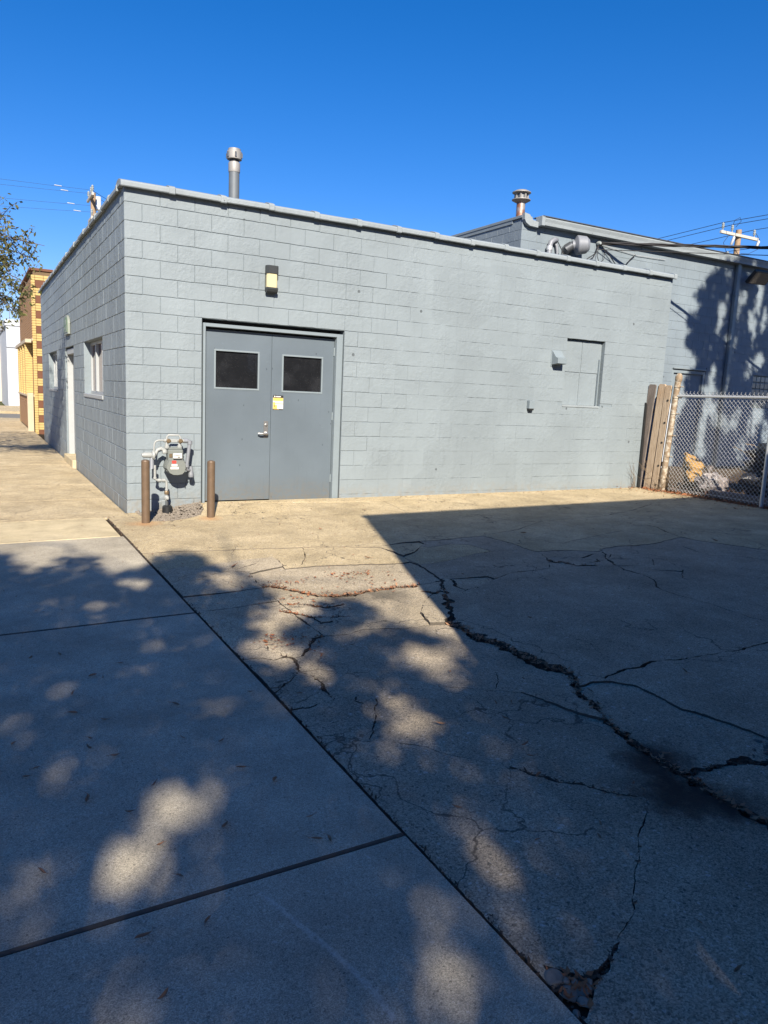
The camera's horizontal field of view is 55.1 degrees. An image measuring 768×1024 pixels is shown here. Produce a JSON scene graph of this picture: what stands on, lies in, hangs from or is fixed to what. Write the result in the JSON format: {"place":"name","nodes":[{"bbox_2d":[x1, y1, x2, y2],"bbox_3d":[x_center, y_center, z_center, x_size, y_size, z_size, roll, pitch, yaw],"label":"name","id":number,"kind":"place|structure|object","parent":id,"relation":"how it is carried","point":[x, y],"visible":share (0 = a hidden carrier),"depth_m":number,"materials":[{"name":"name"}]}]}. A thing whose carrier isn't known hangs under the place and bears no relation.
{"place":"outdoors","nodes":[
{"label":"outdoors","id":0,"kind":"place"},
{"bbox_2d":[0,405,19,413],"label":"pavement","id":1,"kind":"structure","parent":0,"point":[9,409],"depth_m":37.72,"materials":[{"name":"beige concrete"}]},
{"bbox_2d":[87,185,100,222],"bbox_3d":[-15.433,-11.073,39.488,0.589,11.850,2.000,-2,10,-29],"label":"utility pole","id":2,"kind":"object","parent":1,"relation":"on","point":[93,199],"visible":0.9,"depth_m":38.55,"materials":[{"name":"brown wood"}]},
{"bbox_2d":[1,179,105,211],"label":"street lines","id":3,"kind":"object","parent":2,"relation":"attached to","point":[53,202],"visible":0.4,"depth_m":37.99,"materials":[{"name":"metal"}]},
{"bbox_2d":[0,413,19,417],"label":"cross street","id":4,"kind":"structure","parent":0,"point":[2,415],"depth_m":33.96,"materials":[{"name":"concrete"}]},
{"bbox_2d":[0,418,581,1023],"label":"sidewalk","id":5,"kind":"structure","parent":0,"point":[368,914],"depth_m":2.56,"materials":[{"name":"concrete"}]},
{"bbox_2d":[134,926,152,938],"bbox_3d":[-0.682,1.206,2.101,0.018,0.008,0.064,9,11,37],"label":"fallen leaf","id":6,"kind":"object","parent":5,"relation":"on","point":[142,934],"visible":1,"depth_m":2.10,"materials":[{"name":"brown plant"}]},
{"bbox_2d":[156,988,167,1000],"bbox_3d":[-0.570,1.245,1.893,0.011,0.009,0.048,7,10,28],"label":"fallen leaf","id":7,"kind":"object","parent":5,"relation":"on","point":[163,994],"visible":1,"depth_m":1.90,"materials":[{"name":"brown plant"}]},
{"bbox_2d":[3,457,761,753],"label":"scattered leaf bits","id":8,"kind":"object","parent":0,"point":[404,542],"visible":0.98,"depth_m":8.48,"materials":[{"name":"brown plant"}]},
{"bbox_2d":[0,0,767,320],"label":"sky","id":9,"kind":"structure","parent":0,"point":[649,118],"materials":[{"name":"blue"}]},
{"bbox_2d":[104,487,767,1023],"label":"parking lot","id":10,"kind":"structure","parent":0,"point":[626,637],"depth_m":3.97,"materials":[{"name":"concrete"}]},
{"bbox_2d":[141,459,149,522],"bbox_3d":[-2.692,-0.216,8.307,0.091,0.753,0.091,-2,10,-29],"label":"bollard","id":11,"kind":"object","parent":10,"relation":"on","point":[145,485],"visible":0.9,"depth_m":8.27,"materials":[{"name":"brown metal"}]},
{"bbox_2d":[135,501,202,520],"bbox_3d":[-2.517,0.004,8.884,0.812,0.149,0.742,-2,10,-29],"label":"gravel bed","id":12,"kind":"object","parent":10,"relation":"on","point":[175,514],"visible":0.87,"depth_m":8.94,"materials":[{"name":"grey gravel"}]},
{"bbox_2d":[141,434,193,513],"bbox_3d":[-2.589,-0.448,8.933,0.259,0.993,0.653,11,12,43],"label":"gas meter","id":13,"kind":"object","parent":12,"relation":"on","point":[175,463],"visible":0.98,"depth_m":8.87,"materials":[{"name":"paint"}]},
{"bbox_2d":[207,460,214,517],"bbox_3d":[-2.058,-0.252,8.747,0.091,0.723,0.091,-2,10,-29],"label":"bollard","id":14,"kind":"object","parent":10,"relation":"on","point":[210,488],"visible":0.88,"depth_m":8.71,"materials":[{"name":"brown metal"}]},
{"bbox_2d":[109,521,575,1015],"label":"seam litter","id":15,"kind":"object","parent":10,"relation":"on","point":[454,885],"visible":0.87,"depth_m":2.89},
{"bbox_2d":[241,570,453,656],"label":"fallen leaf litter","id":16,"kind":"object","parent":10,"relation":"on","point":[308,594],"visible":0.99,"depth_m":5.66,"materials":[{"name":"brown plant"}]},
{"bbox_2d":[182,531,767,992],"bbox_3d":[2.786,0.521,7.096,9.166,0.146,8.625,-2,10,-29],"label":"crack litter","id":17,"kind":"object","parent":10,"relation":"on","point":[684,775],"visible":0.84,"depth_m":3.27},
{"bbox_2d":[262,560,766,822],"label":"pavement crack","id":18,"kind":"object","parent":10,"relation":"on","point":[718,792],"visible":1,"depth_m":4.11,"materials":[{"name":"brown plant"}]},
{"bbox_2d":[295,587,767,1019],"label":"crack rubble","id":19,"kind":"object","parent":10,"relation":"on","point":[765,749],"visible":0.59,"depth_m":3.36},
{"bbox_2d":[544,968,565,989],"bbox_3d":[0.468,1.287,2.027,0.063,0.028,0.064,-2,10,-29],"label":"stone","id":20,"kind":"object","parent":10,"relation":"on","point":[553,976],"visible":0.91,"depth_m":2.02,"materials":[{"name":"grey stone"}]},
{"bbox_2d":[562,977,569,983],"bbox_3d":[0.496,1.279,2.008,0.021,0.012,0.022,-2,10,-29],"label":"stone","id":21,"kind":"object","parent":10,"relation":"on","point":[565,980],"visible":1,"depth_m":2.00,"materials":[{"name":"grey stone"}]},
{"bbox_2d":[562,984,577,1002],"bbox_3d":[0.499,1.294,1.977,0.045,0.020,0.057,3,9,1],"label":"stone","id":22,"kind":"object","parent":10,"relation":"on","point":[574,993],"visible":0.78,"depth_m":1.97,"materials":[{"name":"grey stone"}]},
{"bbox_2d":[545,965,598,1008],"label":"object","id":23,"kind":"object","parent":10,"relation":"on","point":[580,984],"visible":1,"depth_m":1.99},
{"bbox_2d":[573,1009,580,1019],"bbox_3d":[0.501,1.305,1.911,0.021,0.016,0.027,5,9,12],"label":"stone","id":24,"kind":"object","parent":10,"relation":"on","point":[576,1012],"visible":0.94,"depth_m":1.91,"materials":[{"name":"grey stone"}]},
{"bbox_2d":[577,996,588,1007],"bbox_3d":[0.533,1.301,1.948,0.042,0.022,0.035,6,10,19],"label":"stone","id":25,"kind":"object","parent":10,"relation":"on","point":[582,1000],"visible":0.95,"depth_m":1.94,"materials":[{"name":"grey stone"}]},
{"bbox_2d":[576,983,592,996],"bbox_3d":[0.535,1.296,1.990,0.057,0.021,0.042,5,9,16],"label":"stone","id":26,"kind":"object","parent":10,"relation":"on","point":[581,992],"visible":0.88,"depth_m":1.98,"materials":[{"name":"grey stone"}]},
{"bbox_2d":[630,459,635,487],"bbox_3d":[4.350,-0.675,12.909,0.306,0.545,0.037,-5,12,-40],"label":"weed","id":27,"kind":"object","parent":10,"relation":"on","point":[633,482],"visible":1,"depth_m":12.97,"materials":[{"name":"beige plant"}]},
{"bbox_2d":[639,473,677,490],"bbox_3d":[4.720,-0.521,12.644,0.726,0.360,0.208,11,12,42],"label":"thorny weed","id":28,"kind":"object","parent":10,"relation":"on","point":[659,482],"visible":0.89,"depth_m":12.63,"materials":[{"name":"plant"}]},
{"bbox_2d":[628,484,767,508],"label":"fallen leaves","id":29,"kind":"object","parent":10,"relation":"on","point":[715,499],"visible":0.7,"depth_m":11.87,"materials":[{"name":"brown plant"}]},
{"bbox_2d":[733,964,744,971],"bbox_3d":[0.987,1.269,2.047,0.053,0.011,0.012,-4,11,-36],"label":"fallen leaf","id":30,"kind":"object","parent":10,"relation":"on","point":[737,968],"visible":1,"depth_m":2.05,"materials":[{"name":"brown plant"}]},
{"bbox_2d":[658,466,767,508],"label":"yard ground","id":31,"kind":"structure","parent":0,"point":[724,468],"depth_m":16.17,"materials":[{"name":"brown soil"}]},
{"bbox_2d":[452,212,767,466],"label":"tall grey building","id":32,"kind":"structure","parent":31,"relation":"on","point":[717,337],"depth_m":18.26,"materials":[{"name":"paint"}]},
{"bbox_2d":[512,189,530,215],"bbox_3d":[3.145,-6.832,16.996,0.430,1.150,0.430,-2,10,-29],"label":"roof flue","id":33,"kind":"object","parent":32,"relation":"on","point":[520,199],"visible":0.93,"depth_m":16.86,"materials":[{"name":"metal"}]},
{"bbox_2d":[546,237,563,253],"bbox_3d":[3.676,-5.037,15.550,0.654,1.465,0.230,0,9,-15],"label":"service conduit","id":34,"kind":"object","parent":32,"relation":"attached to","point":[551,242],"visible":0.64,"depth_m":15.34,"materials":[{"name":"metal"}]},
{"bbox_2d":[561,235,589,254],"bbox_3d":[4.065,-5.584,15.561,0.563,0.517,0.396,1,9,-9],"label":"exhaust vent","id":35,"kind":"object","parent":32,"relation":"attached to","point":[579,245],"visible":0.91,"depth_m":15.46,"materials":[{"name":"metal"}]},
{"bbox_2d":[587,245,664,264],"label":"wire loops","id":36,"kind":"object","parent":32,"relation":"hanging from","point":[611,257],"visible":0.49,"depth_m":16.20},
{"bbox_2d":[596,241,767,255],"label":"service cable","id":37,"kind":"object","parent":32,"relation":"attached to","point":[681,245],"visible":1,"depth_m":15.87,"materials":[{"name":"metal"}]},
{"bbox_2d":[668,373,700,466],"bbox_3d":[7.423,-2.230,18.386,1.060,2.410,0.050,-2,10,-29],"label":"door","id":38,"kind":"structure","parent":32,"relation":"in","point":[691,382],"depth_m":18.40,"materials":[{"name":"grey paint"}]},
{"bbox_2d":[745,269,767,284],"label":"floodlight","id":39,"kind":"object","parent":32,"relation":"attached to","point":[758,277],"visible":1,"depth_m":18.28,"materials":[{"name":"black metal"}]},
{"bbox_2d":[750,376,767,408],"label":"glass block window","id":40,"kind":"structure","parent":32,"relation":"in","point":[760,383],"depth_m":19.58,"materials":[{"name":"glass"}]},
{"bbox_2d":[636,384,672,489],"bbox_3d":[4.694,-1.297,12.858,0.150,1.856,0.598,-2,10,-29],"label":"wooden fence","id":41,"kind":"object","parent":31,"relation":"on","point":[660,411],"visible":0.85,"depth_m":12.81,"materials":[{"name":"brown wood"}]},
{"bbox_2d":[661,403,670,466],"bbox_3d":[6.608,-1.825,17.490,0.700,1.580,0.040,-2,10,-29],"label":"leaning panel","id":42,"kind":"object","parent":31,"relation":"on","point":[666,431],"depth_m":17.51,"materials":[{"name":"beige wood"}]},
{"bbox_2d":[638,459,698,491],"bbox_3d":[4.952,-0.668,12.933,1.020,0.583,0.875,-2,10,-29],"label":"dry bush","id":43,"kind":"object","parent":31,"relation":"on","point":[670,483],"visible":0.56,"depth_m":12.88,"materials":[{"name":"brown plant"}]},
{"bbox_2d":[683,452,703,486],"bbox_3d":[5.674,-0.761,13.540,0.377,0.625,0.850,6,9,19],"label":"woven bag","id":44,"kind":"object","parent":31,"relation":"on","point":[699,462],"visible":0.63,"depth_m":13.33,"materials":[{"name":"fabric"}]},
{"bbox_2d":[694,465,728,493],"bbox_3d":[5.745,-0.570,12.868,0.664,0.482,0.515,-2,10,-29],"label":"plastic bag","id":45,"kind":"object","parent":31,"relation":"on","point":[705,477],"visible":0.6,"depth_m":12.73,"materials":[{"name":"white plastic"}]},
{"bbox_2d":[659,373,767,507],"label":"chain link fence","id":46,"kind":"object","parent":31,"relation":"on","point":[676,396],"visible":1,"depth_m":11.90,"materials":[{"name":"metal"}]},
{"bbox_2d":[709,490,767,505],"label":"landscape timber","id":47,"kind":"object","parent":31,"relation":"on","point":[738,495],"visible":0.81,"depth_m":11.88,"materials":[{"name":"grey wood"}]},
{"bbox_2d":[735,443,767,496],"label":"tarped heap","id":48,"kind":"object","parent":31,"relation":"on","point":[755,463],"visible":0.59,"depth_m":12.89,"materials":[{"name":"black plastic"}]},
{"label":"ground","id":49,"kind":"structure","parent":0,"visible":0},
{"bbox_2d":[0,320,2,400],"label":"cream building","id":50,"kind":"structure","parent":49,"relation":"on","point":[0,380],"depth_m":56.33,"materials":[{"name":"white brick"}]},
{"bbox_2d":[0,319,19,405],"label":"pale grey building","id":51,"kind":"structure","parent":49,"relation":"on","point":[9,339],"depth_m":43.46,"materials":[{"name":"paint"}]},
{"bbox_2d":[15,267,52,433],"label":"yellow brick building","id":52,"kind":"structure","parent":49,"relation":"on","point":[28,347],"depth_m":22.45,"materials":[{"name":"yellow brick"}]},
{"bbox_2d":[38,178,677,513],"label":"grey block building","id":53,"kind":"structure","parent":49,"relation":"on","point":[383,360],"depth_m":10.27,"materials":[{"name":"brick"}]},
{"bbox_2d":[49,353,57,391],"bbox_3d":[-7.436,-3.186,16.725,0.194,0.869,1.970,-2,10,-29],"label":"window","id":54,"kind":"structure","parent":53,"relation":"in","point":[55,388],"depth_m":17.13,"materials":[{"name":"white glass"}]},
{"bbox_2d":[64,315,69,334],"bbox_3d":[-5.899,-3.477,13.673,0.047,0.349,0.660,-2,10,-29],"label":"wall light","id":55,"kind":"object","parent":53,"relation":"attached to","point":[66,325],"visible":1,"depth_m":13.49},
{"bbox_2d":[73,355,75,452],"bbox_3d":[-5.788,-2.023,13.955,0.040,1.900,1.300,-2,10,-29],"label":"door","id":56,"kind":"structure","parent":53,"relation":"in","point":[73,355],"depth_m":14.43,"materials":[{"name":"metal"}]},
{"bbox_2d":[84,339,103,399],"bbox_3d":[-4.318,-2.161,11.131,0.194,0.869,2.020,-2,10,-29],"label":"window","id":57,"kind":"structure","parent":53,"relation":"in","point":[96,348],"depth_m":11.40,"materials":[{"name":"white glass"}]},
{"bbox_2d":[226,147,242,198],"bbox_3d":[-2.232,-4.583,10.934,0.230,1.530,0.246,-2,10,-29],"label":"flue pipe","id":58,"kind":"object","parent":53,"relation":"on","point":[234,156],"visible":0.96,"depth_m":10.80,"materials":[{"name":"grey metal"}]},
{"bbox_2d":[205,329,271,500],"bbox_3d":[-1.889,-1.227,9.514,0.896,2.169,0.118,-2,10,-29],"label":"door","id":59,"kind":"structure","parent":53,"relation":"in","point":[238,363],"depth_m":9.54,"materials":[{"name":"paint"}]},
{"bbox_2d":[265,265,278,293],"bbox_3d":[-1.421,-2.938,9.305,0.156,0.336,0.110,-2,10,-29],"label":"wall lamp","id":60,"kind":"object","parent":53,"relation":"attached to","point":[271,273],"visible":1,"depth_m":9.26,"materials":[{"name":"black metal"}]},
{"bbox_2d":[273,395,282,409],"bbox_3d":[-1.405,-1.452,9.760,0.143,0.188,0.006,-2,10,-29],"label":"notice","id":61,"kind":"object","parent":53,"relation":"attached to","point":[277,402],"visible":1,"depth_m":9.76,"materials":[{"name":"yellow paper"}]},
{"bbox_2d":[268,334,334,499],"bbox_3d":[-1.114,-1.253,9.975,0.897,2.193,0.059,-2,10,-29],"label":"door","id":62,"kind":"structure","parent":53,"relation":"in","point":[301,367],"depth_m":9.96,"materials":[{"name":"paint"}]},
{"bbox_2d":[527,400,534,409],"bbox_3d":[2.337,-1.688,11.649,0.136,0.153,0.075,-2,10,-29],"label":"junction box","id":63,"kind":"object","parent":53,"relation":"attached to","point":[530,404],"visible":1,"depth_m":11.61,"materials":[{"name":"paint"}]},
{"bbox_2d":[550,350,566,366],"bbox_3d":[2.794,-2.447,11.718,0.220,0.255,0.155,-2,10,-29],"label":"vent hood","id":64,"kind":"object","parent":53,"relation":"attached to","point":[558,359],"visible":1,"depth_m":11.70,"materials":[{"name":"paint"}]},
{"bbox_2d":[720,218,759,253],"bbox_3d":[17.406,-8.887,37.162,2.952,11.162,0.650,-2,10,-29],"label":"utility pole","id":65,"kind":"object","parent":49,"relation":"on","point":[737,236],"visible":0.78,"depth_m":36.43,"materials":[{"name":"brown wood"}]},
{"bbox_2d":[658,215,764,251],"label":"power lines","id":66,"kind":"object","parent":65,"relation":"attached to","point":[720,227],"visible":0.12,"depth_m":36.74,"materials":[{"name":"metal"}]},
{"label":"parkway","id":67,"kind":"structure","parent":0,"visible":0},
{"bbox_2d":[0,193,44,333],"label":"kerb tree","id":68,"kind":"object","parent":67,"relation":"on","point":[4,259],"visible":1,"depth_m":12.12,"materials":[{"name":"green plant"}]}
]}

